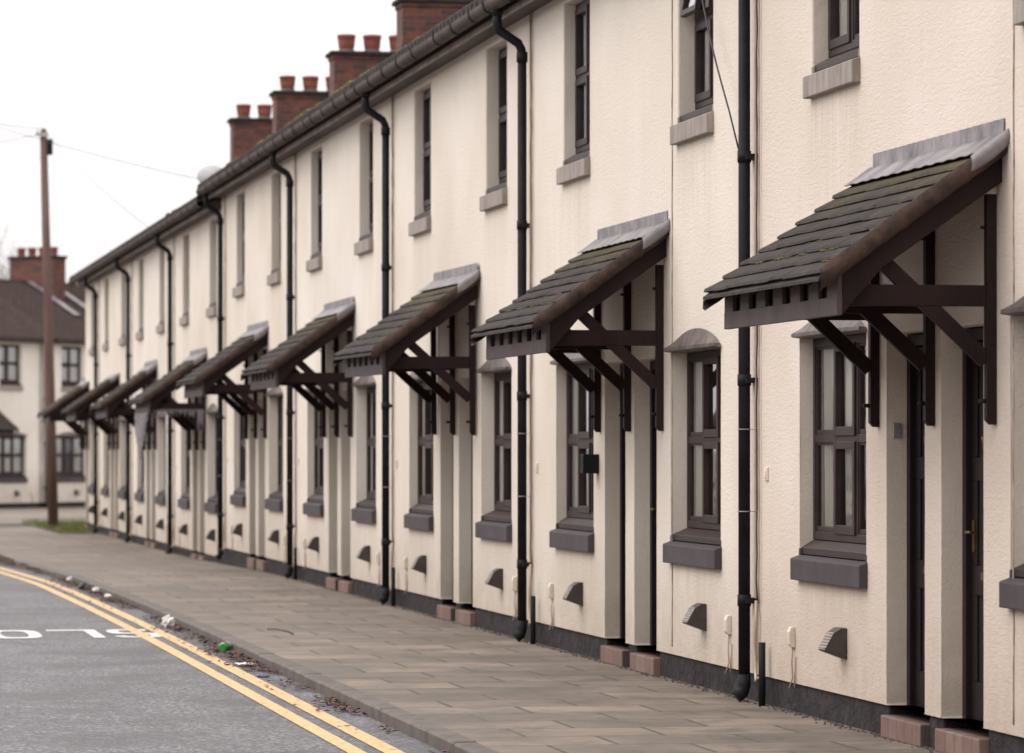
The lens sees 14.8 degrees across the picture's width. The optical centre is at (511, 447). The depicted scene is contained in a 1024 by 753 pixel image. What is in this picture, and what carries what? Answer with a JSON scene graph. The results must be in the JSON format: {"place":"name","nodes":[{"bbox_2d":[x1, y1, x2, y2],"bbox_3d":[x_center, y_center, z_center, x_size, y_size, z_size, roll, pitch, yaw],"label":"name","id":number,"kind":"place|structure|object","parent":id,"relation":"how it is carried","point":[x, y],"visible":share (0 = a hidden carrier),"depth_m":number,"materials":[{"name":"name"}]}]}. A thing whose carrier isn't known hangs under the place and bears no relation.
{"place":"outdoors","nodes":[
{"label":"outdoors","id":0,"kind":"place"},
{"bbox_2d":[0,507,85,518],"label":"end pavement","id":1,"kind":"structure","parent":0,"point":[32,513],"depth_m":108.78,"materials":[{"name":"grey concrete"}]},
{"bbox_2d":[0,298,57,507],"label":"end house","id":2,"kind":"structure","parent":1,"relation":"on","point":[21,339],"depth_m":118.72,"materials":[{"name":"paint"}]},
{"bbox_2d":[0,412,18,435],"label":"porch canopy","id":3,"kind":"object","parent":2,"relation":"attached to","point":[8,427],"visible":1,"depth_m":116.90,"materials":[{"name":"grey paint"}]},
{"bbox_2d":[0,344,22,389],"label":"upper window","id":4,"kind":"structure","parent":2,"relation":"in","point":[11,362],"depth_m":118.41,"materials":[{"name":"grey glass"}]},
{"bbox_2d":[0,431,27,482],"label":"window","id":5,"kind":"structure","parent":2,"relation":"in","point":[11,447],"depth_m":118.44,"materials":[{"name":"grey glass"}]},
{"bbox_2d":[0,247,85,507],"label":"end house","id":6,"kind":"structure","parent":1,"relation":"on","point":[21,289],"depth_m":121.11,"materials":[{"name":"paint"}]},
{"bbox_2d":[61,347,79,390],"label":"upper window","id":7,"kind":"structure","parent":6,"relation":"in","point":[70,356],"depth_m":120.74,"materials":[{"name":"grey glass"}]},
{"bbox_2d":[56,432,85,481],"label":"window","id":8,"kind":"structure","parent":6,"relation":"in","point":[76,473],"depth_m":120.74,"materials":[{"name":"grey glass"}]},
{"bbox_2d":[63,283,85,315],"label":"end house","id":9,"kind":"structure","parent":1,"relation":"on","point":[78,292],"depth_m":124.48,"materials":[{"name":"tile"}]},
{"bbox_2d":[0,519,85,522],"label":"pavement","id":10,"kind":"structure","parent":0,"point":[10,520],"depth_m":95.64,"materials":[{"name":"grey concrete"}]},
{"bbox_2d":[0,518,85,527],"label":"side road","id":11,"kind":"structure","parent":0,"point":[26,524],"depth_m":90.84,"materials":[{"name":"grey asphalt"}]},
{"bbox_2d":[21,518,93,532],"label":"grass verge","id":12,"kind":"object","parent":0,"point":[72,526],"depth_m":83.50,"materials":[{"name":"green plant"}]},
{"bbox_2d":[0,0,395,282],"label":"sky","id":13,"kind":"structure","parent":0,"point":[155,84],"materials":[{"name":"white"}]},
{"bbox_2d":[0,563,442,752],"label":"road","id":14,"kind":"structure","parent":0,"point":[72,692],"depth_m":25.59,"materials":[{"name":"grey asphalt"}]},
{"bbox_2d":[0,629,161,637],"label":"road lettering","id":15,"kind":"object","parent":14,"relation":"on","point":[35,634],"visible":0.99,"depth_m":34.29,"materials":[{"name":"white paint"}]},
{"bbox_2d":[78,582,89,589],"bbox_3d":[-4.872,1.587,44.887,0.140,0.095,0.152,0,0,-10],"label":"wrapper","id":16,"kind":"object","parent":14,"relation":"on","point":[86,586],"visible":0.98,"depth_m":44.85,"materials":[{"name":"grey plastic"}]},
{"bbox_2d":[161,614,174,627],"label":"crumpled litter","id":17,"kind":"object","parent":14,"relation":"on","point":[168,620],"visible":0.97,"depth_m":35.44,"materials":[{"name":"white paper"}]},
{"bbox_2d":[0,571,366,752],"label":"yellow line","id":18,"kind":"object","parent":14,"relation":"on","point":[340,743],"visible":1,"depth_m":27.37,"materials":[{"name":"paint"}]},
{"bbox_2d":[0,567,404,752],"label":"yellow line","id":19,"kind":"object","parent":14,"relation":"on","point":[374,742],"visible":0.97,"depth_m":27.25,"materials":[{"name":"paint"}]},
{"bbox_2d":[0,555,447,752],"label":"leaf litter","id":20,"kind":"object","parent":14,"relation":"on","point":[252,662],"visible":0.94,"depth_m":30.82,"materials":[{"name":"brown plant"}]},
{"bbox_2d":[218,641,231,651],"bbox_3d":[-2.272,1.583,31.282,0.086,0.085,0.305,0,0,7],"label":"green bottle","id":21,"kind":"object","parent":14,"relation":"on","point":[225,646],"visible":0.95,"depth_m":31.14,"materials":[{"name":"green plastic"}]},
{"bbox_2d":[0,523,938,752],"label":"pavement","id":22,"kind":"structure","parent":0,"point":[502,693],"depth_m":27.36,"materials":[{"name":"grey concrete"}]},
{"bbox_2d":[36,128,58,526],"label":"utility pole","id":23,"kind":"object","parent":22,"relation":"on","point":[46,149],"visible":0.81,"depth_m":83.92,"materials":[{"name":"brown wood"}]},
{"bbox_2d":[45,158,106,244],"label":"overhead wire","id":24,"kind":"object","parent":23,"relation":"attached to","point":[76,206],"visible":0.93,"depth_m":77.14,"materials":[{"name":"grey metal"}]},
{"bbox_2d":[44,130,147,226],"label":"overhead wire","id":25,"kind":"object","parent":23,"relation":"attached to","point":[97,185],"visible":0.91,"depth_m":71.10,"materials":[{"name":"grey metal"}]},
{"bbox_2d":[0,127,196,178],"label":"overhead wire","id":26,"kind":"object","parent":23,"relation":"attached to","point":[99,155],"visible":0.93,"depth_m":60.06,"materials":[{"name":"grey metal"}]},
{"bbox_2d":[267,628,293,634],"bbox_3d":[-1.911,1.540,32.994,0.075,0.018,0.884,0,0,-17],"label":"twig","id":27,"kind":"object","parent":22,"relation":"on","point":[281,630],"visible":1,"depth_m":33.15,"materials":[{"name":"brown plant"}]},
{"bbox_2d":[127,535,934,752],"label":"grit","id":28,"kind":"object","parent":22,"relation":"on","point":[747,700],"visible":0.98,"depth_m":29.01,"materials":[{"name":"gravel"}]},
{"bbox_2d":[34,518,980,729],"bbox_3d":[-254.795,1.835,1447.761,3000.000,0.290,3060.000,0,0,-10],"label":"ground","id":29,"kind":"structure","parent":0,"point":[928,716],"depth_m":24.83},
{"bbox_2d":[0,217,27,278],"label":"bare tree","id":30,"kind":"object","parent":29,"relation":"on","point":[15,252],"visible":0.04,"depth_m":159.97,"materials":[{"name":"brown plant"}]},
{"bbox_2d":[68,271,97,532],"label":"terraced house","id":31,"kind":"structure","parent":29,"relation":"on","point":[74,279],"depth_m":79.61,"materials":[{"name":"paint"}]},
{"bbox_2d":[37,378,89,449],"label":"porch canopy","id":32,"kind":"object","parent":31,"relation":"attached to","point":[50,413],"visible":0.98,"depth_m":79.92,"materials":[{"name":"grey paint"}]},
{"bbox_2d":[88,420,93,493],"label":"window","id":33,"kind":"structure","parent":31,"relation":"in","point":[90,488],"depth_m":78.90,"materials":[{"name":"grey stone"}]},
{"bbox_2d":[88,345,93,354],"bbox_3d":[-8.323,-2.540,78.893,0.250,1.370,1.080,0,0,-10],"label":"window sill","id":34,"kind":"structure","parent":31,"relation":"in","point":[90,351],"depth_m":78.80,"materials":[{"name":"grey stone"}]},
{"bbox_2d":[95,199,212,541],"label":"terraced house","id":35,"kind":"structure","parent":29,"relation":"on","point":[120,367],"depth_m":72.08,"materials":[{"name":"paint"}]},
{"bbox_2d":[117,416,125,498],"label":"window","id":36,"kind":"structure","parent":35,"relation":"in","point":[121,493],"depth_m":71.34,"materials":[{"name":"grey glass"}]},
{"bbox_2d":[118,334,125,345],"bbox_3d":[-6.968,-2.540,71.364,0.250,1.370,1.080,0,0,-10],"label":"window sill","id":37,"kind":"structure","parent":35,"relation":"in","point":[121,341],"depth_m":71.14,"materials":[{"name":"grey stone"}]},
{"bbox_2d":[130,198,210,552],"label":"terraced house","id":38,"kind":"structure","parent":29,"relation":"on","point":[144,238],"depth_m":64.29,"materials":[{"name":"paint"}]},
{"bbox_2d":[155,412,165,504],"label":"window","id":39,"kind":"structure","parent":38,"relation":"in","point":[160,499],"depth_m":63.89,"materials":[{"name":"brown glass"}]},
{"bbox_2d":[156,320,164,333],"bbox_3d":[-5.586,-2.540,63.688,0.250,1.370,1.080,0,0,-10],"label":"window sill","id":40,"kind":"structure","parent":38,"relation":"in","point":[160,328],"depth_m":63.55,"materials":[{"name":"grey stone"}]},
{"bbox_2d":[79,104,271,536],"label":"terraced house","id":41,"kind":"structure","parent":29,"relation":"on","point":[247,133],"depth_m":75.06,"materials":[{"name":"paint"}]},
{"bbox_2d":[61,372,119,449],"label":"porch canopy","id":42,"kind":"object","parent":41,"relation":"attached to","point":[79,408],"visible":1,"depth_m":72.22,"materials":[{"name":"grey paint"}]},
{"bbox_2d":[101,419,108,495],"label":"window","id":43,"kind":"structure","parent":41,"relation":"in","point":[105,490],"depth_m":75.61,"materials":[{"name":"grey glass"}]},
{"bbox_2d":[102,339,108,350],"bbox_3d":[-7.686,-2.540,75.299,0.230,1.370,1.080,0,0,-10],"label":"window sill","id":44,"kind":"structure","parent":41,"relation":"in","point":[105,346],"depth_m":75.14,"materials":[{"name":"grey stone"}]},
{"bbox_2d":[175,191,222,563],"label":"terraced house","id":45,"kind":"structure","parent":29,"relation":"on","point":[203,216],"depth_m":56.47,"materials":[{"name":"paint"}]},
{"bbox_2d":[204,403,217,512],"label":"window","id":46,"kind":"structure","parent":45,"relation":"in","point":[211,506],"depth_m":56.29,"materials":[{"name":"brown glass"}]},
{"bbox_2d":[206,302,216,317],"bbox_3d":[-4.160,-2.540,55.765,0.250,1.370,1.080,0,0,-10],"label":"window sill","id":47,"kind":"structure","parent":45,"relation":"in","point":[211,311],"depth_m":55.59,"materials":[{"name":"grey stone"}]},
{"bbox_2d":[110,75,328,546],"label":"terraced house","id":48,"kind":"structure","parent":29,"relation":"on","point":[289,103],"depth_m":68.02,"materials":[{"name":"paint"}]},
{"bbox_2d":[90,359,157,449],"bbox_3d":[-6.478,-0.700,65.585,0.931,1.480,2.554,0,0,-10],"label":"porch canopy","id":49,"kind":"object","parent":48,"relation":"attached to","point":[113,403],"visible":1,"depth_m":64.53,"materials":[{"name":"grey paint"}]},
{"bbox_2d":[134,450,143,501],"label":"window","id":50,"kind":"structure","parent":48,"relation":"in","point":[139,495],"depth_m":68.09,"materials":[{"name":"grey glass"}]},
{"bbox_2d":[136,327,143,339],"bbox_3d":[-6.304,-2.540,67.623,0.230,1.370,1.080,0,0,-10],"label":"window sill","id":51,"kind":"structure","parent":48,"relation":"in","point":[140,334],"depth_m":67.32,"materials":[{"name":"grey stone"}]},
{"bbox_2d":[0,558,499,752],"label":"kerb","id":52,"kind":"structure","parent":29,"relation":"on","point":[432,734],"depth_m":26.50,"materials":[{"name":"stone"}]},
{"bbox_2d":[229,135,291,577],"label":"terraced house","id":53,"kind":"structure","parent":29,"relation":"on","point":[272,310],"depth_m":48.88,"materials":[{"name":"paint"}]},
{"bbox_2d":[265,386,282,510],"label":"window","id":54,"kind":"structure","parent":53,"relation":"in","point":[275,503],"depth_m":48.69,"materials":[{"name":"brown glass"}]},
{"bbox_2d":[267,175,280,285],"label":"upper window","id":55,"kind":"structure","parent":53,"relation":"in","point":[275,276],"depth_m":48.48,"materials":[{"name":"brown glass"}]},
{"bbox_2d":[149,34,395,558],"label":"terraced house","id":56,"kind":"structure","parent":29,"relation":"on","point":[347,61],"depth_m":60.43,"materials":[{"name":"paint"}]},
{"bbox_2d":[128,347,206,449],"bbox_3d":[-5.057,-0.698,57.652,0.931,1.480,2.554,0,0,-10],"label":"porch canopy","id":57,"kind":"object","parent":56,"relation":"attached to","point":[151,398],"visible":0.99,"depth_m":56.67,"materials":[{"name":"grey paint"}]},
{"bbox_2d":[134,409,203,458],"bbox_3d":[-5.032,-0.189,57.676,0.824,0.727,2.222,0,0,-10],"label":"lace netting","id":58,"kind":"object","parent":57,"relation":"hanging from","point":[141,420],"visible":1,"depth_m":57.17,"materials":[{"name":"grey fabric"}]},
{"bbox_2d":[178,430,189,508],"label":"window","id":59,"kind":"structure","parent":56,"relation":"in","point":[183,502],"depth_m":60.17,"materials":[{"name":"clear glass"}]},
{"bbox_2d":[179,239,188,325],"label":"upper window","id":60,"kind":"structure","parent":56,"relation":"in","point":[184,320],"depth_m":60.01,"materials":[{"name":"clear glass"}]},
{"bbox_2d":[197,165,221,199],"bbox_3d":[-4.397,-3.832,58.008,0.355,0.666,0.431,0,0,-27],"label":"satellite dish","id":61,"kind":"object","parent":56,"relation":"attached to","point":[204,173],"visible":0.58,"depth_m":58.07,"materials":[{"name":"grey metal"}]},
{"bbox_2d":[261,102,340,589],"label":"terraced house","id":62,"kind":"structure","parent":29,"relation":"on","point":[312,152],"depth_m":45.04,"materials":[{"name":"paint"}]},
{"bbox_2d":[241,296,354,437],"bbox_3d":[-2.328,-0.849,42.494,0.931,1.480,2.554,0,0,-10],"label":"porch canopy","id":63,"kind":"object","parent":62,"relation":"attached to","point":[274,367],"visible":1,"depth_m":41.52,"materials":[{"name":"grey paint"}]},
{"bbox_2d":[303,386,323,516],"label":"window","id":64,"kind":"structure","parent":62,"relation":"in","point":[315,507],"depth_m":44.80,"materials":[{"name":"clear glass"}]},
{"bbox_2d":[306,151,321,271],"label":"upper window","id":65,"kind":"structure","parent":62,"relation":"in","point":[315,262],"depth_m":44.96,"materials":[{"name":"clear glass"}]},
{"bbox_2d":[196,0,473,570],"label":"terraced house","id":66,"kind":"structure","parent":29,"relation":"on","point":[236,317],"depth_m":53.06,"materials":[{"name":"paint"}]},
{"bbox_2d":[176,320,268,438],"bbox_3d":[-3.705,-0.851,50.222,0.931,1.480,2.554,0,0,-10],"label":"porch canopy","id":67,"kind":"object","parent":66,"relation":"attached to","point":[202,379],"visible":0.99,"depth_m":49.24,"materials":[{"name":"grey paint"}]},
{"bbox_2d":[230,395,245,505],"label":"window","id":68,"kind":"structure","parent":66,"relation":"in","point":[238,498],"depth_m":52.52,"materials":[{"name":"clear glass"}]},
{"bbox_2d":[232,195,244,297],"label":"upper window","id":69,"kind":"structure","parent":66,"relation":"in","point":[239,290],"depth_m":52.62,"materials":[{"name":"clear glass"}]},
{"bbox_2d":[307,72,386,602],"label":"terraced house","id":70,"kind":"structure","parent":29,"relation":"on","point":[341,108],"depth_m":41.11,"materials":[{"name":"paint"}]},
{"bbox_2d":[354,123,372,254],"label":"upper window","id":71,"kind":"structure","parent":70,"relation":"in","point":[365,244],"depth_m":41.01,"materials":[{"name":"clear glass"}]},
{"bbox_2d":[351,376,376,523],"bbox_3d":[-1.434,-0.002,40.608,0.245,1.545,1.520,0,0,-10],"label":"window","id":72,"kind":"structure","parent":70,"relation":"in","point":[365,510],"depth_m":40.82,"materials":[{"name":"clear glass"}]},
{"bbox_2d":[350,24,458,620],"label":"terraced house","id":73,"kind":"structure","parent":29,"relation":"on","point":[412,87],"depth_m":37.37,"materials":[{"name":"beige paint"}]},
{"bbox_2d":[333,263,479,434],"bbox_3d":[-0.958,-0.847,34.852,0.931,1.480,2.554,0,0,-10],"label":"porch canopy","id":74,"kind":"object","parent":73,"relation":"attached to","point":[381,347],"visible":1,"depth_m":33.91,"materials":[{"name":"grey paint"}]},
{"bbox_2d":[404,372,433,530],"bbox_3d":[-0.797,-0.002,36.984,0.215,1.545,1.520,0,0,-10],"label":"window","id":75,"kind":"structure","parent":73,"relation":"in","point":[422,518],"depth_m":37.17,"materials":[{"name":"clear glass"}]},
{"bbox_2d":[408,89,430,235],"bbox_3d":[-0.777,-2.690,36.916,0.230,1.370,1.080,0,0,-10],"label":"upper window","id":76,"kind":"structure","parent":73,"relation":"in","point":[421,224],"depth_m":37.23,"materials":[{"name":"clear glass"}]},
{"bbox_2d":[452,435,455,603],"bbox_3d":[-0.452,0.410,35.517,0.105,2.020,0.730,0,0,-10],"label":"door","id":77,"kind":"structure","parent":73,"relation":"in","point":[452,435],"depth_m":35.87,"materials":[{"name":"paint"}]},
{"bbox_2d":[417,0,518,635],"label":"terraced house","id":78,"kind":"structure","parent":29,"relation":"on","point":[475,45],"depth_m":33.49,"materials":[{"name":"beige paint"}]},
{"bbox_2d":[471,435,475,607],"bbox_3d":[-0.269,0.410,34.503,0.105,2.020,0.730,0,0,-10],"label":"door","id":79,"kind":"structure","parent":78,"relation":"in","point":[471,435],"depth_m":34.80,"materials":[{"name":"paint"}]},
{"bbox_2d":[475,358,511,541],"bbox_3d":[-0.061,-0.002,32.981,0.245,1.545,1.520,0,0,-10],"label":"window","id":80,"kind":"structure","parent":78,"relation":"in","point":[496,524],"depth_m":33.17,"materials":[{"name":"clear glass"}]},
{"bbox_2d":[480,46,507,211],"bbox_3d":[-0.059,-2.690,32.981,0.250,1.370,1.080,0,0,-10],"label":"upper window","id":81,"kind":"structure","parent":78,"relation":"in","point":[496,196],"depth_m":33.30,"materials":[{"name":"clear glass"}]},
{"bbox_2d":[476,0,632,666],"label":"terraced house","id":82,"kind":"structure","parent":29,"relation":"on","point":[573,59],"depth_m":29.99,"materials":[{"name":"paint"}]},
{"bbox_2d":[471,210,670,431],"bbox_3d":[0.379,-0.851,27.515,0.931,1.480,2.554,0,0,-10],"label":"porch canopy","id":83,"kind":"object","parent":82,"relation":"attached to","point":[546,314],"visible":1,"depth_m":26.68,"materials":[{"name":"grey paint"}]},
{"bbox_2d":[549,353,593,551],"bbox_3d":[0.526,-0.002,29.632,0.215,1.545,1.520,0,0,-10],"label":"window","id":84,"kind":"structure","parent":82,"relation":"in","point":[575,532],"depth_m":29.81,"materials":[{"name":"clear glass"}]},
{"bbox_2d":[556,0,589,184],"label":"upper window","id":85,"kind":"structure","parent":82,"relation":"in","point":[577,166],"depth_m":29.81,"materials":[{"name":"clear glass"}]},
{"bbox_2d":[620,364,627,643],"bbox_3d":[0.872,0.410,28.165,0.105,2.020,0.730,0,0,-10],"label":"door","id":86,"kind":"structure","parent":82,"relation":"in","point":[622,432],"depth_m":28.46,"materials":[{"name":"paint"}]},
{"bbox_2d":[630,0,737,694],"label":"terraced house","id":87,"kind":"structure","parent":29,"relation":"on","point":[683,480],"depth_m":26.10,"materials":[{"name":"paint"}]},
{"bbox_2d":[650,361,656,650],"bbox_3d":[1.054,0.410,27.151,0.105,2.020,0.730,0,0,-10],"label":"door","id":88,"kind":"structure","parent":87,"relation":"in","point":[653,431],"depth_m":27.45,"materials":[{"name":"paint"}]},
{"bbox_2d":[670,0,713,144],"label":"upper window","id":89,"kind":"structure","parent":87,"relation":"in","point":[698,123],"depth_m":25.87,"materials":[{"name":"clear glass"}]},
{"bbox_2d":[663,328,721,568],"bbox_3d":[1.262,-0.002,25.629,0.245,1.545,1.520,0,0,-10],"label":"window","id":90,"kind":"structure","parent":87,"relation":"in","point":[698,545],"depth_m":25.82,"materials":[{"name":"clear glass"}]},
{"bbox_2d":[702,0,737,147],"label":"cable","id":91,"kind":"object","parent":87,"relation":"attached to","point":[719,72],"visible":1,"depth_m":24.51,"materials":[{"name":"black metal"}]},
{"bbox_2d":[732,0,937,748],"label":"terraced house","id":92,"kind":"structure","parent":29,"relation":"on","point":[834,555],"depth_m":22.41,"materials":[{"name":"paint"}]},
{"bbox_2d":[790,320,867,588],"bbox_3d":[1.860,-0.002,22.221,0.215,1.545,1.520,0,0,-10],"label":"window","id":93,"kind":"structure","parent":92,"relation":"in","point":[837,556],"depth_m":22.40,"materials":[{"name":"clear glass"}]},
{"bbox_2d":[803,0,859,98],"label":"upper window","id":94,"kind":"structure","parent":92,"relation":"in","point":[842,68],"depth_m":22.22,"materials":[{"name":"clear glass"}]},
{"bbox_2d":[703,118,1009,426],"bbox_3d":[1.711,-0.850,20.104,0.931,1.480,2.554,0,0,-10],"label":"porch canopy","id":95,"kind":"object","parent":92,"relation":"attached to","point":[821,267],"visible":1,"depth_m":19.46,"materials":[{"name":"wood"}]},
{"bbox_2d":[907,334,924,712],"bbox_3d":[2.206,0.410,20.754,0.105,2.020,0.730,0,0,-10],"label":"door","id":96,"kind":"structure","parent":92,"relation":"in","point":[915,424],"depth_m":21.04,"materials":[{"name":"paint"}]},
{"bbox_2d":[934,0,1023,752],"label":"terraced house","id":97,"kind":"structure","parent":29,"relation":"on","point":[978,498],"depth_m":19.51,"materials":[{"name":"paint"}]},
{"bbox_2d":[962,328,1010,725],"bbox_3d":[2.388,0.410,19.740,0.105,2.020,0.730,0,0,-10],"label":"door","id":98,"kind":"structure","parent":97,"relation":"in","point":[972,374],"depth_m":20.02,"materials":[{"name":"paint"}]},
{"bbox_2d":[999,296,1023,610],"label":"window","id":99,"kind":"structure","parent":97,"relation":"in","point":[1011,591],"depth_m":18.77,"materials":[{"name":"grey glass"}]},
{"bbox_2d":[1013,0,1023,25],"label":"upper window","id":100,"kind":"structure","parent":97,"relation":"in","point":[1018,5],"depth_m":18.63,"materials":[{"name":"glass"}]}
]}

